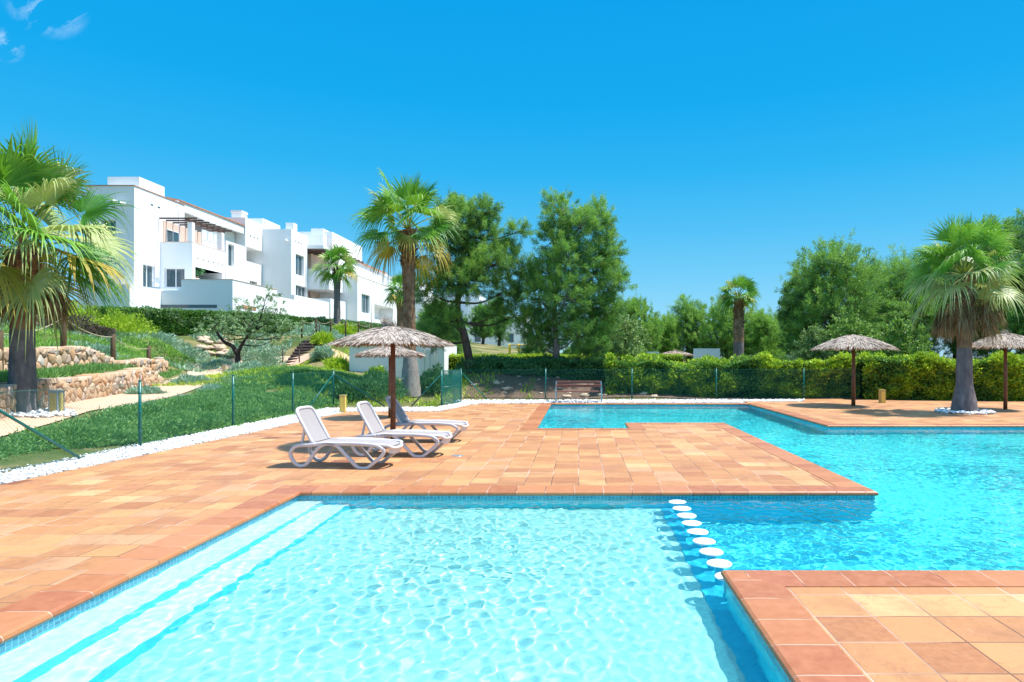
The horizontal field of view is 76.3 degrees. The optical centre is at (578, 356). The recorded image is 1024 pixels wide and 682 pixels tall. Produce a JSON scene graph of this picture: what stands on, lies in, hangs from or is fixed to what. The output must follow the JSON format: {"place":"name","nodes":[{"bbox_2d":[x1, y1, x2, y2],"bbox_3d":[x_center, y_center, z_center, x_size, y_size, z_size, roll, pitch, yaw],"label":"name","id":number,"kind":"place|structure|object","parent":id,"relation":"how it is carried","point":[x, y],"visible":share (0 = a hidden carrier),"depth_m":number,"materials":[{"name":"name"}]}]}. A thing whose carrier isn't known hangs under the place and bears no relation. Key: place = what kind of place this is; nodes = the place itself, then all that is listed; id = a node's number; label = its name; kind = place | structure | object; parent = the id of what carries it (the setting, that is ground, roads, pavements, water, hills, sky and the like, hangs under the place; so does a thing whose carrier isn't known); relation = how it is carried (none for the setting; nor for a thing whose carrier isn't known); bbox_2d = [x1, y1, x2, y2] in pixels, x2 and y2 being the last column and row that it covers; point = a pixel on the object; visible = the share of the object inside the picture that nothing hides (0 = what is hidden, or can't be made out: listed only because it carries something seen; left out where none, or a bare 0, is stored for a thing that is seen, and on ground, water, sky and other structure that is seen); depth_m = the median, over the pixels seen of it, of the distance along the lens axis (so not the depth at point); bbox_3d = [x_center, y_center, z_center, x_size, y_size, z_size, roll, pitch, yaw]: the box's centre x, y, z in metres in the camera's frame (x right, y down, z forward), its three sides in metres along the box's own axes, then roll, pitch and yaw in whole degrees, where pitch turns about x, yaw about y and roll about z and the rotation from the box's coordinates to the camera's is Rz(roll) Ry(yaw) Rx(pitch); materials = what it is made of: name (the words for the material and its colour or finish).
{"place":"outdoors","nodes":[
{"label":"outdoors","id":0,"kind":"place"},
{"bbox_2d":[0,365,396,458],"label":"grass","id":1,"kind":"structure","parent":0,"point":[129,441],"depth_m":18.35,"materials":[{"name":"green plant"}]},
{"bbox_2d":[0,405,474,608],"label":"pool terrace","id":2,"kind":"structure","parent":0,"point":[57,528],"depth_m":8.71,"materials":[{"name":"orange tile"}]},
{"bbox_2d":[352,346,425,417],"bbox_3d":[-5.766,0.751,19.796,2.295,2.239,2.283,0,0,0],"label":"thatched parasol","id":3,"kind":"object","parent":2,"relation":"on","point":[383,351],"visible":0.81,"depth_m":19.32,"materials":[{"name":"brown wood"}]},
{"bbox_2d":[327,315,456,438],"bbox_3d":[-3.957,0.462,13.809,2.771,2.816,2.728,0,0,0],"label":"thatched parasol","id":4,"kind":"object","parent":2,"relation":"on","point":[388,332],"visible":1,"depth_m":13.30,"materials":[{"name":"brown wood"}]},
{"bbox_2d":[0,400,800,483],"bbox_3d":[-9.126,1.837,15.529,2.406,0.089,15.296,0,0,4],"label":"white gravel","id":5,"kind":"structure","parent":0,"point":[181,442],"depth_m":13.09,"materials":[{"name":"white gravel"}]},
{"bbox_2d":[324,403,470,411],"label":"white gravel","id":6,"kind":"structure","parent":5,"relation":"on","point":[427,408],"depth_m":22.96,"materials":[{"name":"white gravel"}]},
{"bbox_2d":[555,381,601,402],"bbox_3d":[0.000,1.420,26.577,1.910,0.864,0.605,0,0,0],"label":"bench","id":7,"kind":"object","parent":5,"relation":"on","point":[578,383],"visible":0.99,"depth_m":26.80,"materials":[{"name":"brown wood"}]},
{"bbox_2d":[0,300,982,472],"bbox_3d":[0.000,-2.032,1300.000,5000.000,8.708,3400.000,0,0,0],"label":"ground","id":8,"kind":"structure","parent":0,"point":[476,348],"depth_m":28.41,"materials":[{"name":"beige soil"}]},
{"bbox_2d":[0,361,137,381],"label":"ground cover","id":9,"kind":"object","parent":8,"relation":"on","point":[69,370],"visible":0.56,"depth_m":20.80,"materials":[{"name":"green plant"}]},
{"bbox_2d":[36,313,103,333],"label":"purple shrub","id":10,"kind":"object","parent":8,"relation":"on","point":[81,325],"visible":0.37,"depth_m":33.52,"materials":[{"name":"green plant"}]},
{"bbox_2d":[0,116,144,412],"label":"palm tree","id":11,"kind":"object","parent":8,"relation":"on","point":[27,294],"visible":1,"depth_m":15.12,"materials":[{"name":"green plant"}]},
{"bbox_2d":[42,299,109,326],"bbox_3d":[-28.212,-2.349,35.906,3.645,1.993,3.525,0,0,-40],"label":"yellow shrub","id":12,"kind":"object","parent":8,"relation":"on","point":[81,309],"visible":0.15,"depth_m":36.22,"materials":[{"name":"green plant"}]},
{"bbox_2d":[0,367,163,418],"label":"retaining wall","id":13,"kind":"structure","parent":8,"relation":"on","point":[144,375],"depth_m":19.59,"materials":[{"name":"stone"}]},
{"bbox_2d":[0,346,168,372],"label":"retaining wall","id":14,"kind":"structure","parent":8,"relation":"on","point":[51,356],"depth_m":23.79,"materials":[{"name":"stone"}]},
{"bbox_2d":[0,318,150,369],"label":"rope fence","id":15,"kind":"object","parent":14,"relation":"on","point":[63,340],"visible":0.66,"depth_m":23.63,"materials":[{"name":"brown wood"}]},
{"bbox_2d":[76,323,117,337],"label":"purple shrub","id":16,"kind":"object","parent":8,"relation":"on","point":[109,330],"visible":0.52,"depth_m":34.27,"materials":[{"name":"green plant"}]},
{"bbox_2d":[0,321,201,377],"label":"ground cover","id":17,"kind":"object","parent":8,"relation":"on","point":[48,341],"visible":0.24,"depth_m":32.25,"materials":[{"name":"green plant"}]},
{"bbox_2d":[88,341,118,355],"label":"lavender shrub","id":18,"kind":"object","parent":8,"relation":"on","point":[105,349],"visible":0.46,"depth_m":29.80,"materials":[{"name":"green plant"}]},
{"bbox_2d":[90,306,159,334],"bbox_3d":[-26.150,-2.071,36.866,3.598,1.937,3.513,0,0,0],"label":"yellow shrub","id":19,"kind":"object","parent":8,"relation":"on","point":[124,325],"visible":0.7,"depth_m":36.76,"materials":[{"name":"green plant"}]},
{"bbox_2d":[123,384,170,394],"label":"silver shrub","id":20,"kind":"object","parent":8,"relation":"on","point":[135,390],"visible":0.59,"depth_m":22.23,"materials":[{"name":"green plant"}]},
{"bbox_2d":[137,329,185,345],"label":"silver shrub","id":21,"kind":"object","parent":8,"relation":"on","point":[169,339],"visible":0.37,"depth_m":37.98,"materials":[{"name":"green plant"}]},
{"bbox_2d":[0,370,333,472],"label":"chain link fence","id":22,"kind":"object","parent":8,"relation":"on","point":[139,417],"visible":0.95,"depth_m":13.38,"materials":[{"name":"green metal"}]},
{"bbox_2d":[0,349,348,435],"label":"footpath","id":23,"kind":"structure","parent":8,"relation":"on","point":[304,357],"depth_m":19.31,"materials":[{"name":"beige stone"}]},
{"bbox_2d":[9,407,77,417],"bbox_3d":[-12.654,1.306,15.285,1.331,0.265,1.461,0,0,19],"label":"pebble ring","id":24,"kind":"object","parent":23,"relation":"on","point":[41,413],"visible":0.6,"depth_m":15.12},
{"bbox_2d":[47,390,65,411],"bbox_3d":[-12.580,1.087,15.600,0.244,0.580,0.244,0,0,0],"label":"bollard light","id":25,"kind":"object","parent":23,"relation":"on","point":[59,401],"visible":0.7,"depth_m":15.49,"materials":[{"name":"yellow metal"}]},
{"bbox_2d":[97,364,261,419],"bbox_3d":[-13.739,1.001,24.089,1.944,1.419,21.296,0,0,-17],"label":"silver edging","id":26,"kind":"object","parent":8,"relation":"on","point":[213,386],"visible":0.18,"depth_m":24.23,"materials":[{"name":"green plant"}]},
{"bbox_2d":[0,317,364,372],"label":"ground cover","id":27,"kind":"object","parent":8,"relation":"on","point":[336,336],"visible":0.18,"depth_m":37.09,"materials":[{"name":"green plant"}]},
{"bbox_2d":[166,372,212,384],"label":"silver shrub","id":28,"kind":"object","parent":8,"relation":"on","point":[184,377],"visible":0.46,"depth_m":26.68,"materials":[{"name":"green plant"}]},
{"bbox_2d":[173,341,209,363],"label":"silver shrub","id":29,"kind":"object","parent":8,"relation":"on","point":[192,354],"visible":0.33,"depth_m":40.94,"materials":[{"name":"green plant"}]},
{"bbox_2d":[196,335,255,362],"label":"rock garden","id":30,"kind":"object","parent":8,"relation":"on","point":[220,348],"visible":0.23,"depth_m":43.09,"materials":[{"name":"stone"}]},
{"bbox_2d":[89,305,381,335],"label":"hedge","id":31,"kind":"object","parent":8,"relation":"on","point":[178,321],"visible":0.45,"depth_m":44.77,"materials":[{"name":"green plant"}]},
{"bbox_2d":[224,339,265,355],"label":"silver shrub","id":32,"kind":"object","parent":8,"relation":"on","point":[244,350],"visible":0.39,"depth_m":42.52,"materials":[{"name":"green plant"}]},
{"bbox_2d":[221,360,269,372],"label":"silver shrub","id":33,"kind":"object","parent":8,"relation":"on","point":[236,366],"visible":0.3,"depth_m":32.53,"materials":[{"name":"green plant"}]},
{"bbox_2d":[190,283,305,363],"bbox_3d":[-19.227,-1.805,37.422,6.879,5.059,3.224,0,0,0],"label":"olive tree","id":34,"kind":"object","parent":8,"relation":"on","point":[246,335],"visible":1,"depth_m":37.53,"materials":[{"name":"green plant"}]},
{"bbox_2d":[77,177,446,323],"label":"apartment building","id":35,"kind":"structure","parent":8,"relation":"on","point":[238,253],"depth_m":58.54,"materials":[{"name":"white paint"}]},
{"bbox_2d":[143,264,152,286],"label":"window","id":36,"kind":"structure","parent":35,"relation":"in","point":[148,274],"depth_m":53.99,"materials":[{"name":"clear glass"}]},
{"bbox_2d":[166,229,179,241],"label":"window","id":37,"kind":"structure","parent":35,"relation":"in","point":[171,236],"depth_m":56.77,"materials":[{"name":"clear glass"}]},
{"bbox_2d":[166,268,184,286],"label":"window","id":38,"kind":"structure","parent":35,"relation":"in","point":[174,276],"depth_m":55.55,"materials":[{"name":"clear glass"}]},
{"bbox_2d":[241,344,286,365],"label":"silver shrub","id":39,"kind":"object","parent":8,"relation":"on","point":[266,357],"visible":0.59,"depth_m":39.77,"materials":[{"name":"green plant"}]},
{"bbox_2d":[282,324,319,364],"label":"garden stairs","id":40,"kind":"structure","parent":8,"relation":"on","point":[305,345],"depth_m":42.84,"materials":[{"name":"brown wood"}]},
{"bbox_2d":[288,321,338,333],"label":"silver shrub","id":41,"kind":"object","parent":8,"relation":"on","point":[311,328],"visible":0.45,"depth_m":49.34,"materials":[{"name":"green plant"}]},
{"bbox_2d":[308,330,334,344],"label":"flowering shrub","id":42,"kind":"object","parent":8,"relation":"on","point":[322,337],"visible":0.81,"depth_m":43.55,"materials":[{"name":"green plant"}]},
{"bbox_2d":[309,344,335,359],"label":"silver shrub","id":43,"kind":"object","parent":8,"relation":"on","point":[319,352],"visible":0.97,"depth_m":39.62,"materials":[{"name":"green plant"}]},
{"bbox_2d":[307,243,358,329],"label":"palm tree","id":44,"kind":"object","parent":8,"relation":"on","point":[337,275],"visible":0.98,"depth_m":55.70,"materials":[{"name":"green plant"}]},
{"bbox_2d":[323,354,348,369],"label":"flowering shrub","id":45,"kind":"object","parent":8,"relation":"on","point":[340,362],"visible":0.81,"depth_m":36.59,"materials":[{"name":"green plant"}]},
{"bbox_2d":[151,342,534,406],"bbox_3d":[-9.482,0.325,37.598,15.397,3.953,25.156,0,0,0],"label":"ground cover","id":46,"kind":"object","parent":8,"relation":"on","point":[218,375],"visible":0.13,"depth_m":28.08,"materials":[{"name":"green plant"}]},
{"bbox_2d":[327,376,365,400],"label":"dark shrub","id":47,"kind":"object","parent":8,"relation":"on","point":[345,389],"visible":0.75,"depth_m":25.78,"materials":[{"name":"green plant"}]},
{"bbox_2d":[332,322,360,334],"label":"flowering shrub","id":48,"kind":"object","parent":8,"relation":"on","point":[350,330],"visible":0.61,"depth_m":51.60,"materials":[{"name":"green plant"}]},
{"bbox_2d":[346,367,409,399],"bbox_3d":[-8.484,1.075,26.957,2.848,1.483,2.738,0,0,0],"label":"dark shrub","id":49,"kind":"object","parent":8,"relation":"on","point":[380,386],"visible":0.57,"depth_m":26.64,"materials":[{"name":"green plant"}]},
{"bbox_2d":[334,369,441,405],"bbox_3d":[-7.174,1.210,24.363,4.080,1.480,0.085,0,0,-1],"label":"chain link fence","id":50,"kind":"object","parent":8,"relation":"on","point":[417,398],"visible":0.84,"depth_m":24.36,"materials":[{"name":"green metal"}]},
{"bbox_2d":[383,271,418,326],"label":"palm tree","id":51,"kind":"object","parent":8,"relation":"on","point":[396,297],"visible":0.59,"depth_m":44.73,"materials":[{"name":"green plant"}]},
{"bbox_2d":[349,345,456,377],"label":"pool house","id":52,"kind":"structure","parent":8,"relation":"on","point":[363,364],"depth_m":36.50,"materials":[{"name":"white paint"}]},
{"bbox_2d":[346,167,460,396],"bbox_3d":[-7.392,-3.204,28.058,4.486,9.830,4.511,0,0,23],"label":"palm tree","id":53,"kind":"object","parent":8,"relation":"on","point":[386,205],"visible":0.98,"depth_m":27.89,"materials":[{"name":"green plant"}]},
{"bbox_2d":[419,362,453,393],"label":"dark shrub","id":54,"kind":"object","parent":8,"relation":"on","point":[431,377],"visible":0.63,"depth_m":28.67,"materials":[{"name":"green plant"}]},
{"bbox_2d":[415,298,469,353],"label":"pine tree","id":55,"kind":"object","parent":8,"relation":"on","point":[451,339],"visible":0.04,"depth_m":43.48,"materials":[{"name":"green plant"}]},
{"bbox_2d":[415,185,542,374],"bbox_3d":[-5.003,-3.551,31.068,6.843,9.618,4.984,0,0,0],"label":"pine tree","id":56,"kind":"object","parent":8,"relation":"on","point":[472,263],"visible":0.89,"depth_m":30.83,"materials":[{"name":"green plant"}]},
{"bbox_2d":[453,353,504,372],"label":"dark shrub","id":57,"kind":"object","parent":8,"relation":"on","point":[476,360],"visible":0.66,"depth_m":30.83,"materials":[{"name":"green plant"}]},
{"bbox_2d":[463,300,497,343],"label":"pine tree","id":58,"kind":"object","parent":8,"relation":"on","point":[483,333],"visible":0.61,"depth_m":69.39,"materials":[{"name":"green plant"}]},
{"bbox_2d":[440,294,527,347],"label":"apartment building","id":59,"kind":"structure","parent":8,"relation":"on","point":[514,339],"depth_m":120.00,"materials":[{"name":"white paint"}]},
{"bbox_2d":[489,295,514,345],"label":"pine tree","id":60,"kind":"object","parent":8,"relation":"on","point":[500,335],"visible":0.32,"depth_m":73.71,"materials":[{"name":"green plant"}]},
{"bbox_2d":[449,352,683,381],"bbox_3d":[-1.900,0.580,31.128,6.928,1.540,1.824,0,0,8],"label":"hedge","id":61,"kind":"object","parent":8,"relation":"on","point":[574,368],"visible":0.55,"depth_m":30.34,"materials":[{"name":"green plant"}]},
{"bbox_2d":[508,183,638,365],"bbox_3d":[-0.390,-3.479,31.233,5.893,9.725,5.180,0,0,-21],"label":"pine tree","id":62,"kind":"object","parent":8,"relation":"on","point":[592,328],"visible":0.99,"depth_m":30.51,"materials":[{"name":"green plant"}]},
{"bbox_2d":[599,305,652,359],"bbox_3d":[2.573,-0.531,37.934,3.398,5.169,3.958,0,0,0],"label":"bush","id":63,"kind":"object","parent":8,"relation":"on","point":[631,338],"visible":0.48,"depth_m":37.42,"materials":[{"name":"green plant"}]},
{"bbox_2d":[619,291,665,352],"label":"pine tree","id":64,"kind":"object","parent":8,"relation":"on","point":[635,308],"visible":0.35,"depth_m":50.84,"materials":[{"name":"green plant"}]},
{"bbox_2d":[460,368,861,399],"bbox_3d":[7.666,1.210,28.427,25.556,1.480,0.318,0,0,-3],"label":"chain link fence","id":65,"kind":"object","parent":8,"relation":"on","point":[632,381],"visible":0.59,"depth_m":28.25,"materials":[{"name":"green metal"}]},
{"bbox_2d":[442,369,461,404],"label":"gate","id":66,"kind":"structure","parent":65,"relation":"attached to","point":[457,385],"depth_m":25.34,"materials":[{"name":"green metal"}]},
{"bbox_2d":[463,372,860,399],"bbox_3d":[6.000,1.236,29.850,22.000,1.307,3.500,0,0,0],"label":"mulch bed","id":67,"kind":"object","parent":8,"relation":"on","point":[513,381],"visible":0.27,"depth_m":28.95,"materials":[{"name":"brown soil"}]},
{"bbox_2d":[500,357,543,375],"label":"dark shrub","id":68,"kind":"object","parent":67,"relation":"on","point":[522,367],"visible":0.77,"depth_m":30.31,"materials":[{"name":"green plant"}]},
{"bbox_2d":[470,373,658,397],"bbox_3d":[-0.612,1.231,29.782,8.664,1.253,2.812,0,0,0],"label":"rock garden","id":69,"kind":"object","parent":67,"relation":"on","point":[564,396],"visible":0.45,"depth_m":28.74,"materials":[{"name":"stone"}]},
{"bbox_2d":[647,311,687,362],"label":"pine tree","id":70,"kind":"object","parent":8,"relation":"on","point":[671,325],"visible":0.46,"depth_m":54.12,"materials":[{"name":"green plant"}]},
{"bbox_2d":[667,293,706,363],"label":"pine tree","id":71,"kind":"object","parent":8,"relation":"on","point":[684,309],"visible":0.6,"depth_m":55.27,"materials":[{"name":"green plant"}]},
{"bbox_2d":[693,348,719,358],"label":"garden screen","id":72,"kind":"object","parent":8,"relation":"on","point":[700,352],"visible":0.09,"depth_m":47.00,"materials":[{"name":"metal"}]},
{"bbox_2d":[676,294,763,359],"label":"pine tree","id":73,"kind":"object","parent":8,"relation":"on","point":[713,337],"visible":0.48,"depth_m":53.14,"materials":[{"name":"green plant"}]},
{"bbox_2d":[716,274,761,357],"bbox_3d":[9.427,-1.563,37.938,2.712,6.726,2.699,0,0,0],"label":"palm tree","id":74,"kind":"object","parent":8,"relation":"on","point":[739,301],"visible":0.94,"depth_m":37.76,"materials":[{"name":"green plant"}]},
{"bbox_2d":[724,304,791,360],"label":"pine tree","id":75,"kind":"object","parent":8,"relation":"on","point":[760,323],"visible":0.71,"depth_m":51.05,"materials":[{"name":"green plant"}]},
{"bbox_2d":[602,350,951,398],"bbox_3d":[9.106,0.853,29.705,16.090,2.362,2.322,0,0,0],"label":"hedge","id":76,"kind":"object","parent":8,"relation":"on","point":[644,363],"visible":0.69,"depth_m":28.96,"materials":[{"name":"green plant"}]},
{"bbox_2d":[774,265,828,359],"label":"pine tree","id":77,"kind":"object","parent":8,"relation":"on","point":[788,286],"visible":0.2,"depth_m":43.75,"materials":[{"name":"green plant"}]},
{"bbox_2d":[788,323,834,361],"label":"bush","id":78,"kind":"object","parent":8,"relation":"on","point":[813,340],"visible":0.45,"depth_m":36.73,"materials":[{"name":"green plant"}]},
{"bbox_2d":[775,228,908,360],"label":"pine tree","id":79,"kind":"object","parent":8,"relation":"on","point":[831,297],"visible":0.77,"depth_m":40.84,"materials":[{"name":"green plant"}]},
{"bbox_2d":[815,304,876,359],"bbox_3d":[15.027,-0.283,35.873,3.669,5.226,4.053,0,0,-17],"label":"bush","id":80,"kind":"object","parent":8,"relation":"on","point":[839,329],"visible":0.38,"depth_m":35.56,"materials":[{"name":"green plant"}]},
{"bbox_2d":[868,315,932,356],"bbox_3d":[16.608,-0.004,33.936,3.498,4.321,3.520,0,0,0],"label":"bush","id":81,"kind":"object","parent":8,"relation":"on","point":[897,327],"visible":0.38,"depth_m":33.44,"materials":[{"name":"green plant"}]},
{"bbox_2d":[856,242,951,354],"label":"pine tree","id":82,"kind":"object","parent":8,"relation":"on","point":[893,273],"visible":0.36,"depth_m":45.18,"materials":[{"name":"green plant"}]},
{"bbox_2d":[857,350,1023,400],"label":"hedge","id":83,"kind":"object","parent":8,"relation":"on","point":[923,375],"visible":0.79,"depth_m":27.66,"materials":[{"name":"green plant"}]},
{"bbox_2d":[907,242,1005,358],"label":"pine tree","id":84,"kind":"object","parent":8,"relation":"on","point":[946,344],"visible":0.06,"depth_m":46.46,"materials":[{"name":"green plant"}]},
{"bbox_2d":[917,207,1023,359],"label":"pine tree","id":85,"kind":"object","parent":8,"relation":"on","point":[1017,230],"visible":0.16,"depth_m":43.02,"materials":[{"name":"green plant"}]},
{"bbox_2d":[994,257,1023,354],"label":"pine tree","id":86,"kind":"object","parent":8,"relation":"on","point":[1014,325],"visible":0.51,"depth_m":39.64,"materials":[{"name":"green plant"}]},
{"bbox_2d":[0,406,1023,681],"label":"pool water","id":87,"kind":"structure","parent":0,"point":[466,590],"depth_m":5.82,"materials":[{"name":"teal liquid"}]},
{"bbox_2d":[706,559,731,567],"bbox_3d":[1.315,2.203,6.058,0.238,0.562,0.238,0,0,0],"label":"stepping disc","id":88,"kind":"object","parent":87,"relation":"in","point":[721,563],"visible":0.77,"depth_m":6.03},
{"bbox_2d":[0,0,1023,404],"label":"sky","id":89,"kind":"structure","parent":0,"point":[725,138],"materials":[{"name":"blue"}]},
{"bbox_2d":[304,403,834,485],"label":"pool terrace","id":90,"kind":"structure","parent":0,"point":[493,444],"depth_m":11.57,"materials":[{"name":"orange tile"}]},
{"bbox_2d":[288,406,403,468],"bbox_3d":[-3.912,1.355,11.036,1.810,1.027,0.665,0,0,6],"label":"sun lounger","id":91,"kind":"object","parent":90,"relation":"on","point":[314,428],"visible":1,"depth_m":10.95,"materials":[{"name":"plastic"}]},
{"bbox_2d":[351,401,451,457],"bbox_3d":[-3.308,1.355,12.275,1.810,1.027,0.665,0,0,5],"label":"sun lounger","id":92,"kind":"object","parent":90,"relation":"on","point":[372,423],"visible":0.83,"depth_m":12.17,"materials":[{"name":"plastic"}]},
{"bbox_2d":[384,396,468,442],"bbox_3d":[-3.337,1.363,14.280,1.810,1.010,0.665,0,0,3],"label":"sun lounger","id":93,"kind":"object","parent":90,"relation":"on","point":[402,418],"visible":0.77,"depth_m":14.19,"materials":[{"name":"plastic"}]},
{"bbox_2d":[455,398,804,404],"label":"white gravel","id":94,"kind":"structure","parent":0,"point":[472,401],"depth_m":26.85,"materials":[{"name":"white gravel"}]},
{"bbox_2d":[747,399,1023,423],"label":"pool terrace","id":95,"kind":"structure","parent":0,"point":[861,411],"depth_m":21.98,"materials":[{"name":"orange tile"}]},
{"bbox_2d":[811,334,898,405],"bbox_3d":[10.442,0.501,24.600,3.264,2.740,3.261,0,0,0],"label":"thatched parasol","id":96,"kind":"object","parent":95,"relation":"on","point":[853,342],"visible":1,"depth_m":23.99,"materials":[{"name":"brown wood"}]},
{"bbox_2d":[899,211,1023,411],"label":"palm tree","id":97,"kind":"object","parent":95,"relation":"on","point":[959,317],"visible":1,"depth_m":21.26,"materials":[{"name":"green plant"}]},
{"bbox_2d":[934,407,996,414],"bbox_3d":[12.860,1.803,21.593,1.839,0.173,1.731,0,0,0],"label":"pebble ring","id":98,"kind":"object","parent":95,"relation":"on","point":[978,412],"visible":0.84,"depth_m":21.09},
{"bbox_2d":[972,329,1023,408],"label":"thatched parasol","id":99,"kind":"object","parent":95,"relation":"on","point":[1009,340],"visible":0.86,"depth_m":22.61,"materials":[{"name":"beige plant"}]},
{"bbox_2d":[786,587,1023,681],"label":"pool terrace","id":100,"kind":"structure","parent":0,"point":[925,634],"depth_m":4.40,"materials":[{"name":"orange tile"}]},
{"label":"pool floor","id":101,"kind":"structure","parent":0,"visible":0},
{"bbox_2d":[0,405,1023,645],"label":"pool wall","id":102,"kind":"structure","parent":101,"relation":"on","point":[99,596],"depth_m":8.90,"materials":[{"name":"tile"}]},
{"bbox_2d":[0,403,1023,681],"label":"pool coping","id":103,"kind":"object","parent":102,"relation":"on","point":[802,645],"visible":0.94,"depth_m":5.54,"materials":[{"name":"tile"}]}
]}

